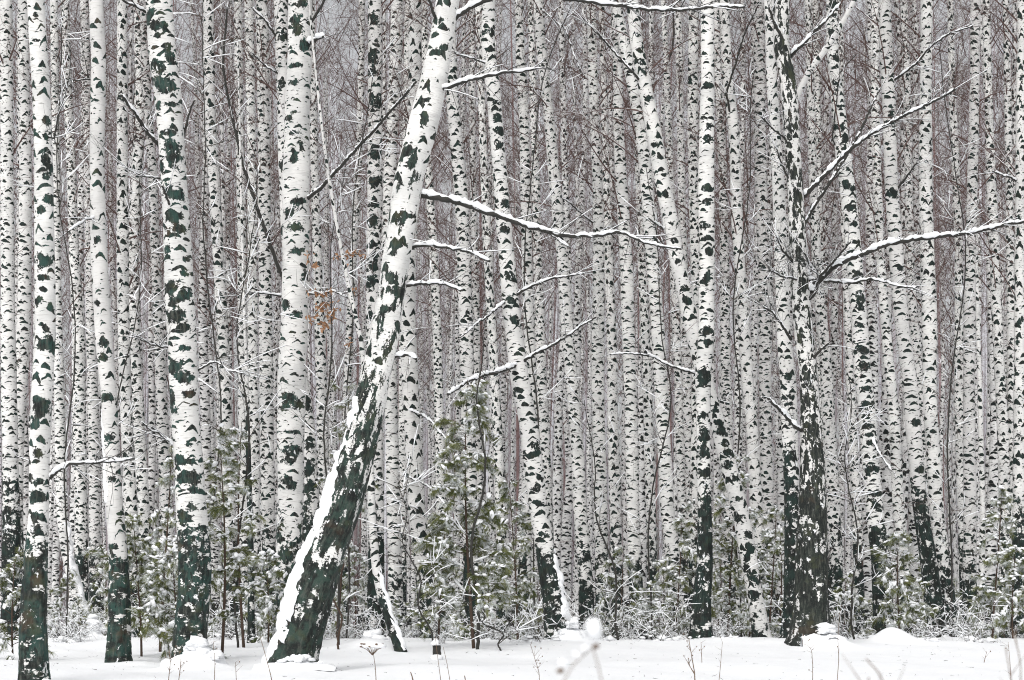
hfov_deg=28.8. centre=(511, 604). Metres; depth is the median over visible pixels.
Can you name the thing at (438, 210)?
birch tree
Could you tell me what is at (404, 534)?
sapling
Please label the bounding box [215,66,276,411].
birch tree
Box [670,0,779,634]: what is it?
birch tree
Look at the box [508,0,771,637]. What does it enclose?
birch tree
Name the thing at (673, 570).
young pine
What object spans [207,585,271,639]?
shrub
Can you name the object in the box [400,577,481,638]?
shrub
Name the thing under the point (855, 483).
birch tree
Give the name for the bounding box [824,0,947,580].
birch tree
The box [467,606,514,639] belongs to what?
shrub
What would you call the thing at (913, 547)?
birch tree
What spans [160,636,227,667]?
snow heap
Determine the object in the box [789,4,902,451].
birch tree
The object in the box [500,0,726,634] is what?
birch tree
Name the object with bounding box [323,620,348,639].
shrub
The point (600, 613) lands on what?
pine seedling
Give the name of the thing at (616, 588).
sapling
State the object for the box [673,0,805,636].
birch tree
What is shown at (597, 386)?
birch tree
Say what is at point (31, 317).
birch tree
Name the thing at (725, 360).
birch tree
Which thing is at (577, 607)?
shrub
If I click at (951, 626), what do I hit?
shrub
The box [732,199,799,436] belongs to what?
birch tree
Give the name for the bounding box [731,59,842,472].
birch tree
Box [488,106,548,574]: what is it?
birch tree
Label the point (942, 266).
birch tree
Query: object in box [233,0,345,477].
birch tree
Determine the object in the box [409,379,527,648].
young pine
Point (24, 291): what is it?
birch tree
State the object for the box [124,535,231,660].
young pine
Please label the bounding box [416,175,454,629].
birch tree
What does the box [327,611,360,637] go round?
shrub
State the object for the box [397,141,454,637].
birch tree
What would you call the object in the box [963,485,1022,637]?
young pine
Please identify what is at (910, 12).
birch tree
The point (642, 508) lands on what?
birch tree
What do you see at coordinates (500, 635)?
shrub
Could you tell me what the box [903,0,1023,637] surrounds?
birch tree
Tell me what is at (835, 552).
birch tree
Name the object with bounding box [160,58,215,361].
birch tree
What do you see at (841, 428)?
birch tree
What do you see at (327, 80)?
birch tree
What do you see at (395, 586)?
birch tree
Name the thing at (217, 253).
birch tree
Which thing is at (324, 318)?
birch tree
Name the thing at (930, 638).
shrub
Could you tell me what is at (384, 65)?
birch tree
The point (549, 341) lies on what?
birch tree
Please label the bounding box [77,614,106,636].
snow heap
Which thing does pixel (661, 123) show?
birch tree
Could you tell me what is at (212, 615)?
shrub
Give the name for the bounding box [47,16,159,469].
birch tree
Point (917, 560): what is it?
pine seedling
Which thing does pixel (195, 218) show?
birch tree
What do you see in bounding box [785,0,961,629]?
birch tree
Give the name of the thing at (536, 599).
pine seedling
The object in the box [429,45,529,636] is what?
birch tree
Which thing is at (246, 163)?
birch tree
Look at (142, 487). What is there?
birch tree
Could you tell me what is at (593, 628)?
dry weed
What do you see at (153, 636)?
shrub
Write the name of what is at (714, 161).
birch tree
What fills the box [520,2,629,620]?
birch tree
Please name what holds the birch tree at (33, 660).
on the snow ground
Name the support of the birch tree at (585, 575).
on the snow ground
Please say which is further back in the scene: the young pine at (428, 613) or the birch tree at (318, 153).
the birch tree at (318, 153)
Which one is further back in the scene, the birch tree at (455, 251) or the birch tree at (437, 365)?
the birch tree at (455, 251)
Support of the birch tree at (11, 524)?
on the snow ground
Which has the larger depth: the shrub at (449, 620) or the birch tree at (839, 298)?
the birch tree at (839, 298)
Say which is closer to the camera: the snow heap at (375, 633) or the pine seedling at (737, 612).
the snow heap at (375, 633)
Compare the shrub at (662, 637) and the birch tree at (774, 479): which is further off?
the birch tree at (774, 479)
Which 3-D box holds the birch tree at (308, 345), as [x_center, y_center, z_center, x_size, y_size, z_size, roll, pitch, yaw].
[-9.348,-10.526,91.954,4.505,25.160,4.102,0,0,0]
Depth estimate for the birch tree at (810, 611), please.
28.77 m
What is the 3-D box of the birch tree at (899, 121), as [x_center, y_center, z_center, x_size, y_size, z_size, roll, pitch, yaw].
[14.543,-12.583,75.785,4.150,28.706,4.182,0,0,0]
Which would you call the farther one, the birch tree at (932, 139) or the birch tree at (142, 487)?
the birch tree at (932, 139)
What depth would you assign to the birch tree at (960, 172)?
78.35 m
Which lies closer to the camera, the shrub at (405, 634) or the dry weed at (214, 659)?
the dry weed at (214, 659)
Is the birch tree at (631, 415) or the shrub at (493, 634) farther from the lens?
the birch tree at (631, 415)
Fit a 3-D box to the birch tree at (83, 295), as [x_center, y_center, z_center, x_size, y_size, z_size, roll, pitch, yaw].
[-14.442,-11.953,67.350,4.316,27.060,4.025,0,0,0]
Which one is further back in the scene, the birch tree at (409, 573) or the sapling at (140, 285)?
the birch tree at (409, 573)
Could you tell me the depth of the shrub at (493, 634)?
31.80 m
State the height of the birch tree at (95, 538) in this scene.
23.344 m
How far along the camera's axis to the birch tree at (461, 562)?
60.17 m
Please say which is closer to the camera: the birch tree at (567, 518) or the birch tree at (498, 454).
the birch tree at (498, 454)
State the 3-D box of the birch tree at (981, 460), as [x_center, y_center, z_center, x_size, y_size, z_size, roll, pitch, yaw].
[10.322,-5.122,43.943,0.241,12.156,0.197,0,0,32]
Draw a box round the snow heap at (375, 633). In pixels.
[363,628,389,641]
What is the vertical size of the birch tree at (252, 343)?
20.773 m
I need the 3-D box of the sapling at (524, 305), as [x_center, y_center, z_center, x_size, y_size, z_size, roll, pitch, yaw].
[0.265,-5.230,36.028,2.263,11.863,1.746,0,0,0]
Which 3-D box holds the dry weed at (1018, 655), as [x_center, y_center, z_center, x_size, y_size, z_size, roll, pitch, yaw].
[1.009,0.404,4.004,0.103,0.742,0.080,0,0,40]
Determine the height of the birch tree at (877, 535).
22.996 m
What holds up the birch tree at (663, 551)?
on the snow ground
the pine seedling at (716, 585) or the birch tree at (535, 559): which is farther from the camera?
the birch tree at (535, 559)
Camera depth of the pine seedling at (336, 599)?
39.91 m
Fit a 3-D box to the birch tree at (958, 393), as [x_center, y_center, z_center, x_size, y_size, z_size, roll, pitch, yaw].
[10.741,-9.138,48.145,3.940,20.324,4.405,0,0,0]
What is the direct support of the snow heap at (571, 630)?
on the snow ground
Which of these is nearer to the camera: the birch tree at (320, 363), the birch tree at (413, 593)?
the birch tree at (320, 363)
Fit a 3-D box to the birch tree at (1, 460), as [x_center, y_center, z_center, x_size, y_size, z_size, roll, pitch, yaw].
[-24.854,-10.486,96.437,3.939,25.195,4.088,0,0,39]
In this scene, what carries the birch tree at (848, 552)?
on the snow ground
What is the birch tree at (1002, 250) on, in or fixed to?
on the snow ground
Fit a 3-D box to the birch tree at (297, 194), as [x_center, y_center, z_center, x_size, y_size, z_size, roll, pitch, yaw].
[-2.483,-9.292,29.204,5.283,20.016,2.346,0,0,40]
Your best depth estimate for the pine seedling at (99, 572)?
39.33 m
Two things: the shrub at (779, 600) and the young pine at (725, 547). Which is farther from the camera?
the young pine at (725, 547)
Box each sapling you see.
[70,80,194,525]
[152,0,261,640]
[198,145,306,647]
[272,123,401,644]
[306,30,426,637]
[333,527,383,648]
[339,427,474,650]
[431,326,501,649]
[470,2,583,632]
[524,370,684,639]
[589,164,720,639]
[699,47,785,636]
[824,372,911,638]
[869,46,1010,635]
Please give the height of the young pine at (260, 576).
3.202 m
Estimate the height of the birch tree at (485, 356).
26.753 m
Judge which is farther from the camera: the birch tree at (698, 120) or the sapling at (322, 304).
the birch tree at (698, 120)
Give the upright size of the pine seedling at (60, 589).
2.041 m
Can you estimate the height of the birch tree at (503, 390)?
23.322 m
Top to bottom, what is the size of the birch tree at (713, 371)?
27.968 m
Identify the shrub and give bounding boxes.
[47,582,99,643]
[47,593,82,637]
[49,605,78,635]
[53,602,107,637]
[92,598,147,636]
[132,602,173,638]
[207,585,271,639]
[208,586,221,637]
[220,578,274,639]
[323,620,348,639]
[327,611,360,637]
[335,578,395,639]
[356,600,404,636]
[395,617,425,637]
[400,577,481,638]
[425,618,460,643]
[437,609,462,637]
[440,577,546,650]
[446,590,519,639]
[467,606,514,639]
[487,617,521,639]
[501,573,580,642]
[525,599,543,639]
[539,580,617,622]
[565,615,619,640]
[566,599,614,628]
[569,572,671,640]
[592,578,663,639]
[633,576,701,640]
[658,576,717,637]
[712,612,745,637]
[712,620,736,636]
[714,593,750,636]
[746,561,854,625]
[828,580,890,638]
[894,594,943,636]
[907,610,949,641]
[910,561,978,637]
[940,576,1011,642]
[998,620,1023,637]
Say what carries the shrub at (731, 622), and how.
on the snow ground
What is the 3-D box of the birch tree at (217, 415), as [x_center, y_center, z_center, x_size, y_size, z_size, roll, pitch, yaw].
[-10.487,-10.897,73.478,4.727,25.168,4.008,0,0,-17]
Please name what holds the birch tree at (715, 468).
on the snow ground
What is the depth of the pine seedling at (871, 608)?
37.53 m
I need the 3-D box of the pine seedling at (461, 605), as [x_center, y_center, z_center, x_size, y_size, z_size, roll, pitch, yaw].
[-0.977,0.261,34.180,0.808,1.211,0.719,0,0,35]
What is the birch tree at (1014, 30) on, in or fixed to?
on the snow ground
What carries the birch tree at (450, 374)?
on the snow ground
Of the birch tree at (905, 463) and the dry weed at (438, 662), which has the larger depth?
the birch tree at (905, 463)
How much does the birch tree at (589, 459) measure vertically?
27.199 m
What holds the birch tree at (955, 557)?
on the snow ground
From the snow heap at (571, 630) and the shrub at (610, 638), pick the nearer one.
the snow heap at (571, 630)
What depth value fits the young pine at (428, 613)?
30.78 m
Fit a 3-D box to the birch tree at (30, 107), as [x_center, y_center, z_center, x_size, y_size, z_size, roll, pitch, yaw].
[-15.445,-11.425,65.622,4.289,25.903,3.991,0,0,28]
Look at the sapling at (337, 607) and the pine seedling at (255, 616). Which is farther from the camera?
the pine seedling at (255, 616)
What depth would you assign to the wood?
110.12 m
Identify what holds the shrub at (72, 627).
on the snow ground
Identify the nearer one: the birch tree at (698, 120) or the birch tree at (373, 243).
the birch tree at (373, 243)
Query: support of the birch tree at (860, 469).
on the snow ground
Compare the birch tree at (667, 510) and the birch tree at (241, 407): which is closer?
the birch tree at (667, 510)
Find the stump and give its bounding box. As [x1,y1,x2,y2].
[430,639,442,659]
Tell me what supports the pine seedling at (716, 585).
on the snow ground
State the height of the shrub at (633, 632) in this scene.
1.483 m
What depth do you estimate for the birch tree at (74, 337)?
32.99 m
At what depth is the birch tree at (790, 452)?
29.90 m
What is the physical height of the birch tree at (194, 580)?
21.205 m
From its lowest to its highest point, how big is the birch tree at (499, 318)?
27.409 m
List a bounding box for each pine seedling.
[47,567,87,638]
[71,560,134,635]
[132,535,177,637]
[208,585,223,636]
[239,581,270,638]
[323,541,367,638]
[326,589,349,633]
[385,597,408,637]
[405,594,417,637]
[440,586,482,638]
[443,529,523,638]
[514,581,542,637]
[593,606,610,637]
[595,545,668,638]
[634,556,686,637]
[711,572,742,635]
[729,568,779,637]
[743,524,783,637]
[830,569,872,638]
[861,605,872,637]
[895,576,927,633]
[908,554,961,637]
[960,602,991,637]
[972,582,1011,637]
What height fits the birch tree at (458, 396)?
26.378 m
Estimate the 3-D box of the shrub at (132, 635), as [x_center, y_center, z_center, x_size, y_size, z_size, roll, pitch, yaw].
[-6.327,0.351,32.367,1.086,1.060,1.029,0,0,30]
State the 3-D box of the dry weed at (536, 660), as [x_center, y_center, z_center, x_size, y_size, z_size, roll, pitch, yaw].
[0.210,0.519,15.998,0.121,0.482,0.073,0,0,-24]
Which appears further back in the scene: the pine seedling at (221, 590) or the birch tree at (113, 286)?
the birch tree at (113, 286)
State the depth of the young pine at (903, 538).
31.38 m
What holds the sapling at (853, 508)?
on the snow ground
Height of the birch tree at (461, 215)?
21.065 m
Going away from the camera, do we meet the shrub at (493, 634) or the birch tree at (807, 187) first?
the shrub at (493, 634)
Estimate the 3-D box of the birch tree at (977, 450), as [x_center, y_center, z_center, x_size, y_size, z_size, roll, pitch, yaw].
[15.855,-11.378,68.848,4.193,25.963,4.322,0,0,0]
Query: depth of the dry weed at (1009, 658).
17.00 m
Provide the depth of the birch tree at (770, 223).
56.48 m
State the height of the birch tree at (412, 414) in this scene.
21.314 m
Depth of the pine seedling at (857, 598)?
36.58 m
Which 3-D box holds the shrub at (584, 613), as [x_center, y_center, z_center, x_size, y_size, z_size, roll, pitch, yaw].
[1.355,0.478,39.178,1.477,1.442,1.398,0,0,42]
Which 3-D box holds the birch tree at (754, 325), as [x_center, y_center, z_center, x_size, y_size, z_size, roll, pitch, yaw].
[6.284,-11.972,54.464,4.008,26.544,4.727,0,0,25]
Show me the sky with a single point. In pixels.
(330, 2)
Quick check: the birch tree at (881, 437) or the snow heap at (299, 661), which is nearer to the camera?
the snow heap at (299, 661)
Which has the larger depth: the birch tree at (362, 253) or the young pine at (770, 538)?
the birch tree at (362, 253)
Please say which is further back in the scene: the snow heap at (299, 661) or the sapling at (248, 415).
the sapling at (248, 415)
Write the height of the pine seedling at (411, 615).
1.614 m
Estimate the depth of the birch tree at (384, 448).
96.52 m
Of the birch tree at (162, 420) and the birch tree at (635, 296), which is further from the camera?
the birch tree at (635, 296)
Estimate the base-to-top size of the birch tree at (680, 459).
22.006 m
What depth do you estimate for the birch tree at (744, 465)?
85.52 m
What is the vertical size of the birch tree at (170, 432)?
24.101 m
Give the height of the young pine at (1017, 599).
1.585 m
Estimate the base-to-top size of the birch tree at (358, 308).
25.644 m
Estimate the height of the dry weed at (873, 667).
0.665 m
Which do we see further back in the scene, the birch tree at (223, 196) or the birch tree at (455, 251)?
the birch tree at (455, 251)
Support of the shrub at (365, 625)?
on the snow ground
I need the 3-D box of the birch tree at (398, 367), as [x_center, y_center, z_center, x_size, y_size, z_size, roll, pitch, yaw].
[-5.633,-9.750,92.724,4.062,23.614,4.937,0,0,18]
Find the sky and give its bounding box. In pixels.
[0,0,1011,616]
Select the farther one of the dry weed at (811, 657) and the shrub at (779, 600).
the shrub at (779, 600)
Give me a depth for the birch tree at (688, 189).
82.10 m
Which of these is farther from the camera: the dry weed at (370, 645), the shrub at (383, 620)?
the shrub at (383, 620)
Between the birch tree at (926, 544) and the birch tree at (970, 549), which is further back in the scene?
the birch tree at (970, 549)
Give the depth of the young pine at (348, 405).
32.92 m
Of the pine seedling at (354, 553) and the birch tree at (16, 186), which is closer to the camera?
the pine seedling at (354, 553)
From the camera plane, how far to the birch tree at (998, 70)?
59.19 m
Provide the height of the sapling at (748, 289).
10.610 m
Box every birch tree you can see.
[0,0,80,550]
[0,0,89,639]
[0,0,142,626]
[0,0,152,580]
[0,68,33,411]
[0,108,85,637]
[0,153,31,613]
[0,181,33,479]
[1,128,65,422]
[3,0,128,636]
[12,0,75,439]
[12,0,106,501]
[13,0,150,623]
[14,0,159,613]
[14,114,71,632]
[17,0,168,679]
[18,1,134,634]
[30,88,85,372]
[32,0,195,634]
[33,0,129,604]
[33,0,132,662]
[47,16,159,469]
[58,0,129,533]
[59,0,210,636]
[60,0,144,620]
[60,0,246,623]
[60,1,157,508]
[63,186,121,609]
[66,1,191,492]
[76,0,201,515]
[84,0,156,530]
[89,0,295,657]
[105,7,195,540]
[107,0,278,636]
[109,12,223,627]
[116,88,194,609]
[141,83,209,502]
[141,98,214,508]
[142,0,213,555]
[142,0,329,628]
[146,137,230,398]
[148,0,245,629]
[158,0,328,635]
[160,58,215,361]
[162,0,280,608]
[163,0,277,597]
[175,0,255,636]
[177,0,331,550]
[179,0,390,543]
[185,0,281,518]
[186,0,309,624]
[190,0,445,641]
[192,1,281,581]
[209,0,331,501]
[211,0,281,418]
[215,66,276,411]
[218,0,280,482]
[231,0,367,632]
[232,164,314,386]
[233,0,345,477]
[234,0,319,530]
[237,40,254,642]
[243,4,362,359]
[261,0,773,662]
[272,0,420,637]
[273,0,479,637]
[281,191,344,405]
[307,146,357,423]
[308,0,407,651]
[308,6,363,634]
[310,0,367,617]
[310,0,485,636]
[311,0,479,635]
[311,46,422,558]
[322,0,427,515]
[323,81,366,637]
[331,0,452,635]
[333,110,398,621]
[338,0,478,630]
[344,0,538,638]
[349,0,506,634]
[355,118,398,626]
[357,0,451,626]
[359,239,426,409]
[362,18,455,636]
[383,1,514,619]
[397,0,481,613]
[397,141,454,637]
[397,169,455,561]
[416,29,479,610]
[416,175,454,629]
[416,179,450,467]
[417,143,454,556]
[418,0,550,638]
[425,1,532,620]
[428,0,516,621]
[429,0,522,612]
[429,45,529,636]
[431,126,499,431]
[433,0,539,481]
[433,0,628,639]
[434,0,591,579]
[442,0,611,639]
[443,6,519,633]
[444,0,638,629]
[467,46,522,522]
[476,75,530,639]
[477,154,521,537]
[478,66,547,628]
[479,1,574,613]
[480,0,572,615]
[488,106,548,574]
[494,1,578,636]
[500,0,612,598]
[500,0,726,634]
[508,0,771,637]
[510,1,682,637]
[512,3,632,600]
[514,151,572,634]
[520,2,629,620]
[530,0,610,614]
[530,1,715,639]
[532,1,672,638]
[545,107,592,616]
[548,0,688,631]
[552,36,620,562]
[553,136,621,607]
[568,0,700,638]
[569,109,621,502]
[570,0,675,637]
[572,0,686,597]
[590,124,639,464]
[600,0,770,629]
[600,48,669,423]
[604,0,730,609]
[614,0,687,555]
[616,177,673,492]
[620,1,688,631]
[625,0,771,584]
[626,0,715,624]
[628,0,771,636]
[632,135,685,620]
[653,0,810,617]
[658,1,752,506]
[658,4,768,629]
[658,10,752,581]
[659,24,732,446]
[659,164,687,531]
[665,0,840,631]
[665,137,719,370]
[669,0,806,635]
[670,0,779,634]
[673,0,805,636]
[685,0,778,557]
[687,0,714,638]
[687,110,750,633]
[698,0,800,474]
[714,77,778,636]
[715,0,942,633]
[729,3,863,461]
[729,76,806,514]
[730,0,1023,645]
[731,0,841,625]
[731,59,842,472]
[731,172,798,565]
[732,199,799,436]
[741,0,901,630]
[745,0,993,637]
[749,0,857,456]
[751,64,806,527]
[754,0,868,610]
[764,0,798,637]
[771,177,844,391]
[772,0,913,634]
[777,120,840,421]
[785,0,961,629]
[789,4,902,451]
[790,1,867,453]
[791,32,847,417]
[793,101,842,465]
[797,0,946,632]
[810,0,1003,636]
[815,0,898,634]
[823,0,966,524]
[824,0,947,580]
[827,128,881,591]
[828,148,878,628]
[832,0,969,630]
[835,26,883,552]
[847,0,944,619]
[852,0,981,637]
[852,0,1002,617]
[860,2,954,346]
[862,1,997,632]
[862,148,902,619]
[869,0,1015,633]
[878,50,954,618]
[894,0,1014,633]
[903,0,1016,637]
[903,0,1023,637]
[909,2,984,485]
[932,0,1001,613]
[932,0,1005,502]
[932,0,1016,556]
[932,1,998,617]
[932,13,985,561]
[933,74,965,503]
[934,0,1011,594]
[934,0,1015,637]
[939,1,1010,515]
[940,0,1016,252]
[947,1,1016,387]
[957,7,1011,635]
[976,234,985,637]
[979,105,1005,445]
[983,133,1005,374]
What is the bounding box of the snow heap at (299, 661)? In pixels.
[252,654,338,670]
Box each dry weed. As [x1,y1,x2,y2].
[165,645,187,679]
[213,641,239,679]
[260,637,271,679]
[360,642,386,676]
[435,638,449,679]
[531,640,542,679]
[555,617,602,679]
[683,633,696,679]
[699,636,722,678]
[802,634,813,679]
[834,605,841,679]
[841,653,904,679]
[983,644,1010,672]
[1005,622,1023,679]
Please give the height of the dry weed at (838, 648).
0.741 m
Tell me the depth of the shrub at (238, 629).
34.44 m
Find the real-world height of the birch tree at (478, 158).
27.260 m
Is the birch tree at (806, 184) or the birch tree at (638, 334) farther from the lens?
the birch tree at (638, 334)
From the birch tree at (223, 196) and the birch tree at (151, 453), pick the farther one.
the birch tree at (151, 453)
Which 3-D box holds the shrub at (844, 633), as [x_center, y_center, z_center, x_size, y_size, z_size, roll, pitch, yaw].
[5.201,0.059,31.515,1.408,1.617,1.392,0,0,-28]
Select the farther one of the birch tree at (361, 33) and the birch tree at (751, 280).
the birch tree at (751, 280)
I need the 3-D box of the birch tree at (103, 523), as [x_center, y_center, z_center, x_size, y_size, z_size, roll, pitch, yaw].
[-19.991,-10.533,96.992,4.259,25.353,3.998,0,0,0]
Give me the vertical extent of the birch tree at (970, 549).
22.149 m
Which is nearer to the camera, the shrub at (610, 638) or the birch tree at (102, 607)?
the shrub at (610, 638)
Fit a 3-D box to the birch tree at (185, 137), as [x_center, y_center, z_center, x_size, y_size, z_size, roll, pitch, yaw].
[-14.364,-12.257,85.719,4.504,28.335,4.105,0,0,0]
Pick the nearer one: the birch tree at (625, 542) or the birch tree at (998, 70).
the birch tree at (998, 70)
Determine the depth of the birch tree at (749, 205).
84.86 m
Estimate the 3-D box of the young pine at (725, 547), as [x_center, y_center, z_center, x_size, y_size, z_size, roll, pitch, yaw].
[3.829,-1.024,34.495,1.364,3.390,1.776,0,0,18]
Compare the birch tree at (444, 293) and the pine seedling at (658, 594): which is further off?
the birch tree at (444, 293)
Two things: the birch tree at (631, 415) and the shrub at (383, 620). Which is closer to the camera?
the shrub at (383, 620)
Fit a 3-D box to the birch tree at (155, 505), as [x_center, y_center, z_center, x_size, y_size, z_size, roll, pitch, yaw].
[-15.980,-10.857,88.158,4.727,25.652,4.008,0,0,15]
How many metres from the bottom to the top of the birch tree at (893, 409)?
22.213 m
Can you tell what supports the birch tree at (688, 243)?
on the snow ground
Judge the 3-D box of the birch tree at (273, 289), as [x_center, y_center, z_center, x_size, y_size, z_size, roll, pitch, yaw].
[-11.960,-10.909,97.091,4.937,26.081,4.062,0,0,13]
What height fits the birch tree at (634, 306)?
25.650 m
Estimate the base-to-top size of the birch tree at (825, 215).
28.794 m
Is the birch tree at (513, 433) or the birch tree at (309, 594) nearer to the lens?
the birch tree at (309, 594)
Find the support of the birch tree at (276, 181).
on the snow ground
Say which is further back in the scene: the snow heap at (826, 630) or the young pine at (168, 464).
the snow heap at (826, 630)
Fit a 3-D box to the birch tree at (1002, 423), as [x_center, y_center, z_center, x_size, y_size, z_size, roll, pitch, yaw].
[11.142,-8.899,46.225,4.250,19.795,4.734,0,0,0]
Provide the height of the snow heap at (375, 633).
0.506 m
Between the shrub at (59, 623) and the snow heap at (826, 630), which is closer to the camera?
the snow heap at (826, 630)
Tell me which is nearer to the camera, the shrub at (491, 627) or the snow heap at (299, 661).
the snow heap at (299, 661)
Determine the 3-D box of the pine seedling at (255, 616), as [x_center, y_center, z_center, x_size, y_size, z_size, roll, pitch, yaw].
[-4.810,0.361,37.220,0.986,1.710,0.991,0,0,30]
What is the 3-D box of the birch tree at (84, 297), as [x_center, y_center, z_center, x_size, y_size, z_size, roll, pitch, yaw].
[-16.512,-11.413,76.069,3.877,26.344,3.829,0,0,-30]
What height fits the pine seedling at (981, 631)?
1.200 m
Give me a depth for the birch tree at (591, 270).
95.89 m
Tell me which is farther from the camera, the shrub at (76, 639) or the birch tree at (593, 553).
the birch tree at (593, 553)
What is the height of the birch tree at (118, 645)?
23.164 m
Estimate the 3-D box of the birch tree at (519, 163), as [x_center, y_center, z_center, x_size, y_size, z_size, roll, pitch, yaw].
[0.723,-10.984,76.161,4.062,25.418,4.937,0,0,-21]
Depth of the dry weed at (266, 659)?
15.00 m
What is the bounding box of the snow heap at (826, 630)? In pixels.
[800,622,846,646]
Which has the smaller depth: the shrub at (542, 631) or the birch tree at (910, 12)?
the shrub at (542, 631)
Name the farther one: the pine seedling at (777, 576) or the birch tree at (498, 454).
the birch tree at (498, 454)
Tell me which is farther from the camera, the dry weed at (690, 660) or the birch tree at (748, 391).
the birch tree at (748, 391)
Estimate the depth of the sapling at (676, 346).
35.99 m
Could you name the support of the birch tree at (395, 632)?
on the snow ground
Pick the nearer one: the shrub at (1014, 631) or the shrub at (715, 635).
the shrub at (715, 635)
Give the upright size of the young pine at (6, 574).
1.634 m
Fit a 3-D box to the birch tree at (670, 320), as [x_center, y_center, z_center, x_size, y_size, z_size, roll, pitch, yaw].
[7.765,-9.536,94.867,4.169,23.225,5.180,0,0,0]
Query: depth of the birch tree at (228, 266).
64.44 m
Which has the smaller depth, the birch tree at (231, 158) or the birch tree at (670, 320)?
the birch tree at (231, 158)
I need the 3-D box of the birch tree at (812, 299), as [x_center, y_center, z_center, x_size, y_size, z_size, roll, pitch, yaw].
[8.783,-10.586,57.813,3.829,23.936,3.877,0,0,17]
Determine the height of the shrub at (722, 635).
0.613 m
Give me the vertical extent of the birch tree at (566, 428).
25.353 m
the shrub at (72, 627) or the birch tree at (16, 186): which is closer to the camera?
the shrub at (72, 627)
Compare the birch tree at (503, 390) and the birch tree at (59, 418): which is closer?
the birch tree at (59, 418)
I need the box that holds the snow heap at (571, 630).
[553,616,587,639]
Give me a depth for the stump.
25.16 m
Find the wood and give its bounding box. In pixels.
[0,0,1011,637]
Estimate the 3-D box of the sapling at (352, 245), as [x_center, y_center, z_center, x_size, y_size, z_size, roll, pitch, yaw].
[-2.704,-4.530,33.743,2.055,10.333,1.756,0,0,-44]
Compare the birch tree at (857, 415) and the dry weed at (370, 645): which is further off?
the birch tree at (857, 415)
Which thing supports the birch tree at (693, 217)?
on the snow ground
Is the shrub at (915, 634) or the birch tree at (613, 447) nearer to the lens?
the shrub at (915, 634)
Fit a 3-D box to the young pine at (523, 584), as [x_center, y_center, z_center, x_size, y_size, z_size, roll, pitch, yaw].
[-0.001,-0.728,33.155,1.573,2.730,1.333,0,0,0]
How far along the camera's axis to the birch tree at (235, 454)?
72.14 m
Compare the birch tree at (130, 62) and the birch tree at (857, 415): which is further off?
the birch tree at (857, 415)
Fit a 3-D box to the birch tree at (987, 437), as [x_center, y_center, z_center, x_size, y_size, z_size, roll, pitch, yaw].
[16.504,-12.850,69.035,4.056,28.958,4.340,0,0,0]
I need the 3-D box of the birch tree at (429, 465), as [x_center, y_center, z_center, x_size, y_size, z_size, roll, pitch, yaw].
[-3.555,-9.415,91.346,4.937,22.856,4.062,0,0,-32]
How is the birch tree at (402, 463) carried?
on the snow ground
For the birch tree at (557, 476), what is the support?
on the snow ground
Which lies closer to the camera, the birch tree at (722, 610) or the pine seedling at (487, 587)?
the pine seedling at (487, 587)
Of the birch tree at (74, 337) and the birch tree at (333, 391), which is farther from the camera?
the birch tree at (333, 391)
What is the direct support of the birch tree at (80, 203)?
on the snow ground
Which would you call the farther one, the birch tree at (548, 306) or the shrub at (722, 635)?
the birch tree at (548, 306)
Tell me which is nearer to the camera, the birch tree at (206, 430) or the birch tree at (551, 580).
the birch tree at (551, 580)
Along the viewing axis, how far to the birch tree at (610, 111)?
60.57 m
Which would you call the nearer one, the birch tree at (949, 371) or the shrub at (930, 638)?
the shrub at (930, 638)
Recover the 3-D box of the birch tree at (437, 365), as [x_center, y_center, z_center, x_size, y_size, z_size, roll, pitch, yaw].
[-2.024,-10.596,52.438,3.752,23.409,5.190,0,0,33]
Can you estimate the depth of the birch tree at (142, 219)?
62.70 m
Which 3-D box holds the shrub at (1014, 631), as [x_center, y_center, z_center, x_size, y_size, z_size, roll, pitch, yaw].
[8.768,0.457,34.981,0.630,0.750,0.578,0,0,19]
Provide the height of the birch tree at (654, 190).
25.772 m
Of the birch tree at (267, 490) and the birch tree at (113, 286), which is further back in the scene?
the birch tree at (113, 286)
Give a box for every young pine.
[0,545,55,659]
[80,513,177,655]
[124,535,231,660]
[131,436,177,651]
[204,423,252,652]
[212,423,268,647]
[238,548,288,642]
[312,380,381,637]
[407,512,465,641]
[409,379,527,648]
[465,479,543,639]
[646,499,696,634]
[694,450,777,633]
[738,505,783,636]
[866,530,939,634]
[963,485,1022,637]
[986,545,1023,638]
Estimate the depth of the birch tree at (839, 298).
96.48 m
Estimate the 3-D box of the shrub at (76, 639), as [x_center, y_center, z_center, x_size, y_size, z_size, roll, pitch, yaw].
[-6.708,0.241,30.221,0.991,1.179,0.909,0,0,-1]
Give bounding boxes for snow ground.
[0,617,1023,679]
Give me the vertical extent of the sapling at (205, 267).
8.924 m
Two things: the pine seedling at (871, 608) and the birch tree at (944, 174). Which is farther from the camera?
the birch tree at (944, 174)
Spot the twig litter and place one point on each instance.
(570, 664)
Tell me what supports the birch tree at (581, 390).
on the snow ground
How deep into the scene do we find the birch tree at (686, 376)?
47.87 m
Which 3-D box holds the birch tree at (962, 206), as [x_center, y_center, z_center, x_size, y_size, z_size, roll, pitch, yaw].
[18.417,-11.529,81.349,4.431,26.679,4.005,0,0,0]
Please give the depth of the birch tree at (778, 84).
66.37 m
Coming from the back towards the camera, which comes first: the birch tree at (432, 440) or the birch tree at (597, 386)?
the birch tree at (432, 440)
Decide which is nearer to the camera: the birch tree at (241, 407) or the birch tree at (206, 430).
the birch tree at (241, 407)
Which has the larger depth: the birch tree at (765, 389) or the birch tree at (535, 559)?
the birch tree at (535, 559)
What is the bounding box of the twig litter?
[5,639,1004,679]
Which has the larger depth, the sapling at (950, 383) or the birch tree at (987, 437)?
the birch tree at (987, 437)
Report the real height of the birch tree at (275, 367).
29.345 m
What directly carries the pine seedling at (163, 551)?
on the snow ground

